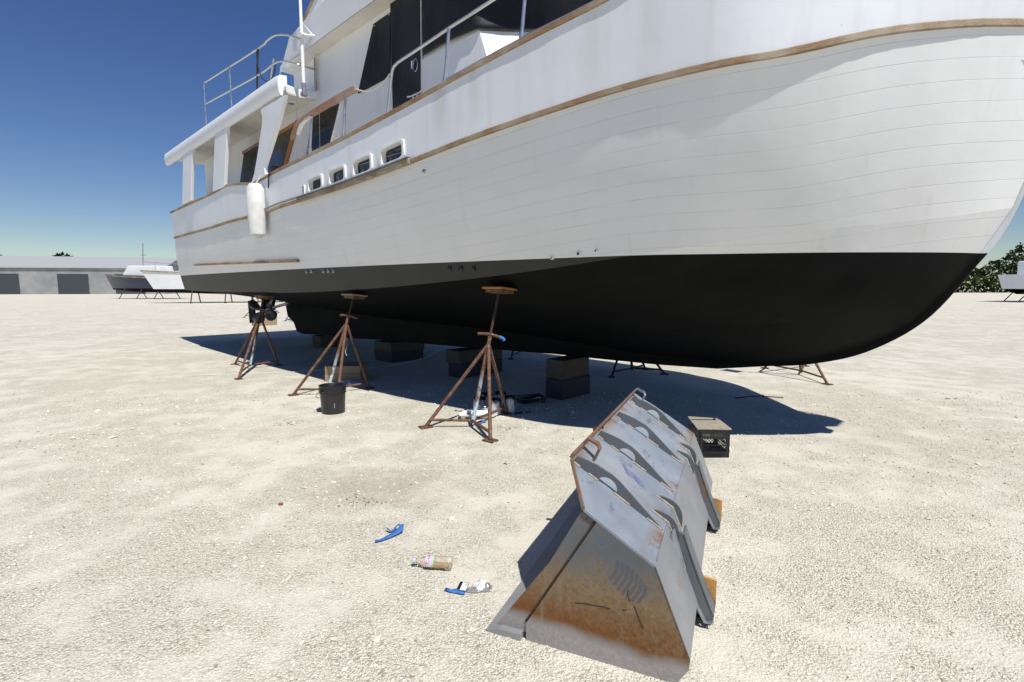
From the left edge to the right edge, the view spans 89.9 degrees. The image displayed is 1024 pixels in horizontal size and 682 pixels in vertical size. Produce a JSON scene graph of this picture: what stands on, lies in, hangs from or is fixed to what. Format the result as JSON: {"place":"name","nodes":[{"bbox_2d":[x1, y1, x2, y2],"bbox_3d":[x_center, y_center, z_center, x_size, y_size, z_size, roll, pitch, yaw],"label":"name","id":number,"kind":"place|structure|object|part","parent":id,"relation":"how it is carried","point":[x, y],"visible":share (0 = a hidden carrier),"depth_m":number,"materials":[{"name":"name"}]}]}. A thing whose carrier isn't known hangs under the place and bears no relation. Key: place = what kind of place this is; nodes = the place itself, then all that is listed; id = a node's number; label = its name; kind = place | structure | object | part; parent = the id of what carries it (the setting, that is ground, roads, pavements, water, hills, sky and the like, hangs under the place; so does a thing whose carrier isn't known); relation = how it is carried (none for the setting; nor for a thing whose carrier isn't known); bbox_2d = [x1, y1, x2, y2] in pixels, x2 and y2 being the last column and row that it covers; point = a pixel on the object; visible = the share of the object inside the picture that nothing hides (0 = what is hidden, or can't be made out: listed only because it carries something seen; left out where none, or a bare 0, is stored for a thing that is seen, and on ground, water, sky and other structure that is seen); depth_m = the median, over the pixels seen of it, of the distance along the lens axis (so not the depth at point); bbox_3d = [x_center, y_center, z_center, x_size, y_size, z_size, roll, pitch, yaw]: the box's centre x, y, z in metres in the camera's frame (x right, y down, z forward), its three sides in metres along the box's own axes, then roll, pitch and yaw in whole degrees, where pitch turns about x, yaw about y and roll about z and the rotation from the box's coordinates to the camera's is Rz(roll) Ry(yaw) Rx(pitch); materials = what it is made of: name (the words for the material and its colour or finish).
{"place":"outdoors","nodes":[
{"label":"outdoors","id":0,"kind":"place"},
{"bbox_2d":[252,318,276,325],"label":"timber beam","id":1,"kind":"structure","parent":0,"point":[267,322],"depth_m":19.69,"materials":[{"name":"beige wood"}]},
{"bbox_2d":[312,335,340,347],"bbox_3d":[-4.633,-0.008,12.819,0.450,0.288,0.540,6,8,44],"label":"timber block","id":2,"kind":"object","parent":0,"point":[321,341],"depth_m":12.62,"materials":[{"name":"brown wood"}]},
{"bbox_2d":[0,287,1023,681],"bbox_3d":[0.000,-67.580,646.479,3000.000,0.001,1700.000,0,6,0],"label":"ground","id":3,"kind":"structure","parent":0,"point":[60,351],"depth_m":3.58,"materials":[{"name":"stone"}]},
{"bbox_2d":[0,256,178,293],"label":"boat shed","id":4,"kind":"object","parent":3,"relation":"on","point":[49,275],"visible":0.5,"depth_m":97.06,"materials":[{"name":"metal"}]},
{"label":"door","id":5,"kind":"part","parent":4,"relation":"part of","materials":[{"name":"grey metal"}]},
{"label":"door","id":6,"kind":"part","parent":4,"relation":"part of","materials":[{"name":"grey metal"}]},
{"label":"door","id":7,"kind":"part","parent":4,"relation":"part of","materials":[{"name":"grey metal"}]},
{"bbox_2d":[105,243,179,298],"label":"cabin cruiser","id":8,"kind":"object","parent":3,"relation":"on","point":[132,278],"visible":0.56,"depth_m":60.60,"materials":[{"name":"white paint"}]},
{"bbox_2d":[140,262,258,303],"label":"cabin cruiser","id":9,"kind":"object","parent":3,"relation":"on","point":[164,280],"visible":0.23,"depth_m":44.79,"materials":[{"name":"white paint"}]},
{"bbox_2d":[230,295,282,379],"bbox_3d":[-4.879,-0.123,9.014,1.062,1.336,1.725,0,6,0],"label":"boat stand","id":10,"kind":"object","parent":3,"relation":"on","point":[255,330],"visible":1,"depth_m":9.39,"materials":[{"name":"brown metal"}]},
{"bbox_2d":[316,382,345,414],"bbox_3d":[-2.154,0.685,6.122,0.350,0.333,0.316,0,6,0],"label":"bucket","id":11,"kind":"object","parent":3,"relation":"on","point":[332,397],"visible":1,"depth_m":6.01,"materials":[{"name":"black plastic"}]},
{"bbox_2d":[288,294,374,395],"bbox_3d":[-2.570,0.072,6.894,1.062,1.396,1.402,0,6,0],"label":"boat stand","id":12,"kind":"object","parent":3,"relation":"on","point":[345,328],"visible":0.87,"depth_m":7.20,"materials":[{"name":"brown metal"}]},
{"bbox_2d":[325,369,366,380],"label":"timber beam","id":13,"kind":"structure","parent":3,"relation":"on","point":[354,377],"depth_m":8.13,"materials":[{"name":"brown wood"}]},
{"bbox_2d":[325,362,366,373],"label":"timber beam","id":14,"kind":"structure","parent":13,"relation":"on","point":[350,367],"depth_m":8.12,"materials":[{"name":"brown wood"}]},
{"bbox_2d":[183,346,510,375],"bbox_3d":[-2.614,0.380,10.484,6.827,0.016,1.661,-6,8,-44],"label":"hose","id":15,"kind":"object","parent":3,"relation":"on","point":[315,370],"visible":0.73,"depth_m":8.98,"materials":[{"name":"rubber"}]},
{"bbox_2d":[341,380,359,384],"bbox_3d":[-2.538,0.633,7.862,0.411,0.062,0.261,0,6,-4],"label":"rag","id":16,"kind":"object","parent":3,"relation":"on","point":[348,382],"visible":0.5,"depth_m":7.85,"materials":[{"name":"blue fabric"}]},
{"bbox_2d":[375,524,403,541],"bbox_3d":[-0.750,1.152,3.099,0.101,0.036,0.209,6,9,44],"label":"tape scrap","id":17,"kind":"object","parent":3,"relation":"on","point":[398,530],"visible":1,"depth_m":3.10,"materials":[{"name":"blue plastic"}]},
{"bbox_2d":[374,349,422,361],"bbox_3d":[-2.338,0.269,10.606,0.650,0.208,0.760,6,8,44],"label":"timber block","id":18,"kind":"object","parent":3,"relation":"on","point":[399,356],"depth_m":10.35,"materials":[{"name":"paint"}]},
{"bbox_2d":[374,340,424,351],"bbox_3d":[-2.304,0.078,10.512,0.600,0.189,0.820,6,8,43],"label":"timber block","id":19,"kind":"object","parent":18,"relation":"on","point":[389,346],"depth_m":10.25,"materials":[{"name":"brown wood"}]},
{"bbox_2d":[412,555,452,569],"bbox_3d":[-0.425,1.177,2.739,0.212,0.071,0.072,1,6,7],"label":"plastic bottle","id":20,"kind":"object","parent":3,"relation":"on","point":[435,561],"visible":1,"depth_m":2.71,"materials":[{"name":"beige plastic"}]},
{"bbox_2d":[445,587,465,593],"bbox_3d":[-0.281,1.228,2.522,0.110,0.011,0.027,2,6,14],"label":"tape scrap","id":21,"kind":"object","parent":3,"relation":"on","point":[454,591],"visible":1,"depth_m":2.52,"materials":[{"name":"blue plastic"}]},
{"bbox_2d":[418,287,517,442],"bbox_3d":[-0.249,0.183,5.370,1.202,1.495,0.938,-4,8,-36],"label":"boat stand","id":22,"kind":"object","parent":3,"relation":"on","point":[488,358],"visible":1,"depth_m":5.51,"materials":[{"name":"brown metal"}]},
{"bbox_2d":[164,0,1023,368],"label":"motor yacht","id":23,"kind":"object","parent":22,"relation":"on","point":[718,184],"visible":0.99,"depth_m":4.58,"materials":[{"name":"white paint"}]},
{"bbox_2d":[240,142,258,182],"bbox_3d":[-5.398,-3.552,10.513,1.280,0.781,0.034,6,8,44],"label":"saloon window","id":24,"kind":"structure","parent":23,"relation":"in","point":[249,154],"depth_m":10.47,"materials":[{"name":"black glass"}]},
{"bbox_2d":[268,120,295,172],"bbox_3d":[-4.265,-3.446,9.416,1.631,0.841,0.038,6,8,44],"label":"saloon window","id":25,"kind":"structure","parent":23,"relation":"in","point":[283,146],"depth_m":9.30,"materials":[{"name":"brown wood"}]},
{"bbox_2d":[306,174,323,191],"bbox_3d":[-2.748,-2.211,7.214,0.480,0.220,0.081,6,8,44],"label":"window","id":26,"kind":"structure","parent":23,"relation":"in","point":[315,182],"depth_m":7.27,"materials":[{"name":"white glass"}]},
{"bbox_2d":[306,101,342,153],"bbox_3d":[-3.040,-3.351,8.243,1.293,0.656,0.034,6,8,44],"label":"saloon window","id":27,"kind":"structure","parent":23,"relation":"in","point":[324,123],"depth_m":8.17,"materials":[{"name":"black glass"}]},
{"bbox_2d":[327,165,346,184],"bbox_3d":[-2.290,-2.185,6.781,0.480,0.228,0.085,6,8,44],"label":"window","id":28,"kind":"structure","parent":23,"relation":"in","point":[339,173],"depth_m":6.83,"materials":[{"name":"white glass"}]},
{"bbox_2d":[351,153,372,175],"bbox_3d":[-1.833,-2.167,6.347,0.480,0.236,0.088,6,8,44],"label":"window","id":29,"kind":"structure","parent":23,"relation":"in","point":[356,169],"depth_m":6.39,"materials":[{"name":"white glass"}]},
{"bbox_2d":[358,13,390,93],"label":"window cover","id":30,"kind":"structure","parent":23,"relation":"in","point":[376,68],"depth_m":6.99,"materials":[{"name":"black fabric"}]},
{"bbox_2d":[379,139,404,165],"bbox_3d":[-1.363,-2.159,5.912,0.500,0.247,0.083,6,8,42],"label":"window","id":31,"kind":"structure","parent":23,"relation":"in","point":[398,146],"depth_m":5.95,"materials":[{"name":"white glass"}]},
{"bbox_2d":[390,0,422,108],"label":"door","id":32,"kind":"structure","parent":23,"relation":"in","point":[405,15],"depth_m":6.54,"materials":[{"name":"black glass"}]},
{"bbox_2d":[457,578,491,592],"bbox_3d":[-0.187,1.210,2.555,0.178,0.043,0.084,0,6,0],"label":"packaging","id":33,"kind":"object","parent":3,"relation":"on","point":[480,585],"visible":1,"depth_m":2.54,"materials":[{"name":"white plastic"}]},
{"bbox_2d":[449,358,501,377],"bbox_3d":[-0.616,0.447,8.820,0.340,0.233,0.950,6,8,44],"label":"timber block","id":34,"kind":"object","parent":3,"relation":"on","point":[457,370],"depth_m":8.55,"materials":[{"name":"paint"}]},
{"bbox_2d":[446,347,501,363],"bbox_3d":[-0.641,0.224,8.807,0.970,0.211,0.370,-6,9,-45],"label":"timber block","id":35,"kind":"object","parent":34,"relation":"on","point":[462,355],"depth_m":8.52,"materials":[{"name":"brown wood"}]},
{"bbox_2d":[459,410,492,418],"bbox_3d":[-0.412,0.850,5.873,0.380,0.062,0.213,0,6,-4],"label":"roller tray","id":36,"kind":"object","parent":3,"relation":"on","point":[465,414],"visible":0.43,"depth_m":5.94,"materials":[{"name":"white plastic"}]},
{"bbox_2d":[473,396,485,409],"bbox_3d":[-0.394,0.763,6.223,0.161,0.158,0.164,-5,8,-40],"label":"paint can","id":37,"kind":"object","parent":3,"relation":"on","point":[482,402],"visible":0.52,"depth_m":6.16,"materials":[{"name":"metal"}]},
{"bbox_2d":[480,392,492,405],"bbox_3d":[-0.324,0.737,6.506,0.154,0.149,0.157,2,6,20],"label":"paint can","id":38,"kind":"object","parent":3,"relation":"on","point":[484,394],"visible":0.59,"depth_m":6.44,"materials":[{"name":"metal"}]},
{"bbox_2d":[491,398,500,414],"bbox_3d":[-0.194,0.770,6.054,0.141,0.180,0.138,-4,7,-30],"label":"paint can","id":39,"kind":"object","parent":3,"relation":"on","point":[496,403],"visible":0.76,"depth_m":6.00,"materials":[{"name":"metal"}]},
{"bbox_2d":[494,391,505,403],"bbox_3d":[-0.151,0.729,6.601,0.151,0.146,0.153,-2,6,-20],"label":"paint can","id":40,"kind":"object","parent":3,"relation":"on","point":[497,394],"visible":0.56,"depth_m":6.54,"materials":[{"name":"metal"}]},
{"bbox_2d":[504,395,514,412],"bbox_3d":[-0.029,0.754,6.124,0.138,0.197,0.140,0,6,0],"label":"paint can","id":41,"kind":"object","parent":3,"relation":"on","point":[510,401],"visible":0.79,"depth_m":6.07,"materials":[{"name":"metal"}]},
{"bbox_2d":[0,242,1023,292],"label":"wood","id":42,"kind":"object","parent":3,"relation":"on","point":[977,275],"visible":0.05,"depth_m":120.20,"materials":[{"name":"green plant"}]},
{"bbox_2d":[514,411,530,413],"bbox_3d":[0.126,0.845,6.076,0.217,0.032,0.056,-3,7,-23],"label":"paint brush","id":43,"kind":"object","parent":3,"relation":"on","point":[521,412],"visible":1,"depth_m":6.06,"materials":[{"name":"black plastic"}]},
{"bbox_2d":[515,393,547,403],"bbox_3d":[0.239,0.756,6.674,0.381,0.077,0.286,-2,6,-20],"label":"roller tray","id":44,"kind":"object","parent":3,"relation":"on","point":[525,398],"visible":0.89,"depth_m":6.70,"materials":[{"name":"black plastic"}]},
{"bbox_2d":[546,375,589,399],"bbox_3d":[0.776,0.618,7.075,0.300,0.263,0.620,6,8,44],"label":"timber block","id":45,"kind":"object","parent":3,"relation":"on","point":[567,388],"depth_m":6.89,"materials":[{"name":"paint"}]},
{"bbox_2d":[546,355,588,379],"bbox_3d":[0.769,0.355,7.053,0.300,0.262,0.600,6,8,42],"label":"timber block","id":46,"kind":"object","parent":45,"relation":"on","point":[566,367],"depth_m":6.88,"materials":[{"name":"brown wood"}]},
{"bbox_2d":[486,387,721,681],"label":"loader bucket","id":47,"kind":"object","parent":3,"relation":"on","point":[614,576],"visible":1,"depth_m":2.14,"materials":[{"name":"metal"}]},
{"bbox_2d":[608,361,668,377],"bbox_3d":[2.046,-0.126,8.837,1.132,1.372,0.726,-2,6,-16],"label":"boat stand","id":48,"kind":"object","parent":3,"relation":"on","point":[636,367],"visible":0.4,"depth_m":8.76,"materials":[{"name":"brown metal"}]},
{"bbox_2d":[688,424,729,457],"bbox_3d":[1.772,0.897,4.629,0.272,0.232,0.272,0,6,-1],"label":"milk crate","id":49,"kind":"object","parent":3,"relation":"on","point":[718,436],"visible":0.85,"depth_m":4.50,"materials":[{"name":"black plastic"}]},
{"bbox_2d":[688,416,731,429],"bbox_3d":[1.818,0.761,4.745,0.301,0.011,0.440,1,6,6],"label":"plywood board","id":50,"kind":"object","parent":49,"relation":"on","point":[717,424],"visible":1,"depth_m":4.68,"materials":[{"name":"beige wood"}]},
{"bbox_2d":[736,396,783,397],"bbox_3d":[3.324,0.757,6.947,0.672,0.011,0.118,0,6,-2],"label":"cable","id":51,"kind":"object","parent":3,"relation":"on","point":[760,396],"visible":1,"depth_m":6.96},
{"bbox_2d":[761,363,833,384],"bbox_3d":[4.836,-0.196,8.810,0.886,1.527,2.094,2,7,20],"label":"boat stand","id":52,"kind":"object","parent":3,"relation":"on","point":[801,368],"visible":0.34,"depth_m":8.44,"materials":[{"name":"brown metal"}]},
{"bbox_2d":[997,261,1023,300],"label":"cabin cruiser","id":53,"kind":"object","parent":3,"relation":"on","point":[1013,283],"visible":0.95,"depth_m":48.69,"materials":[{"name":"white paint"}]},
{"bbox_2d":[0,0,1023,286],"label":"sky","id":54,"kind":"structure","parent":0,"point":[95,95],"materials":[{"name":"blue"}]},
{"bbox_2d":[508,351,519,359],"bbox_3d":[0.174,-0.305,11.234,0.813,1.225,1.497,5,8,41],"label":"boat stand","id":55,"kind":"object","parent":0,"point":[512,354],"visible":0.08,"depth_m":10.64,"materials":[{"name":"metal"}]}
]}

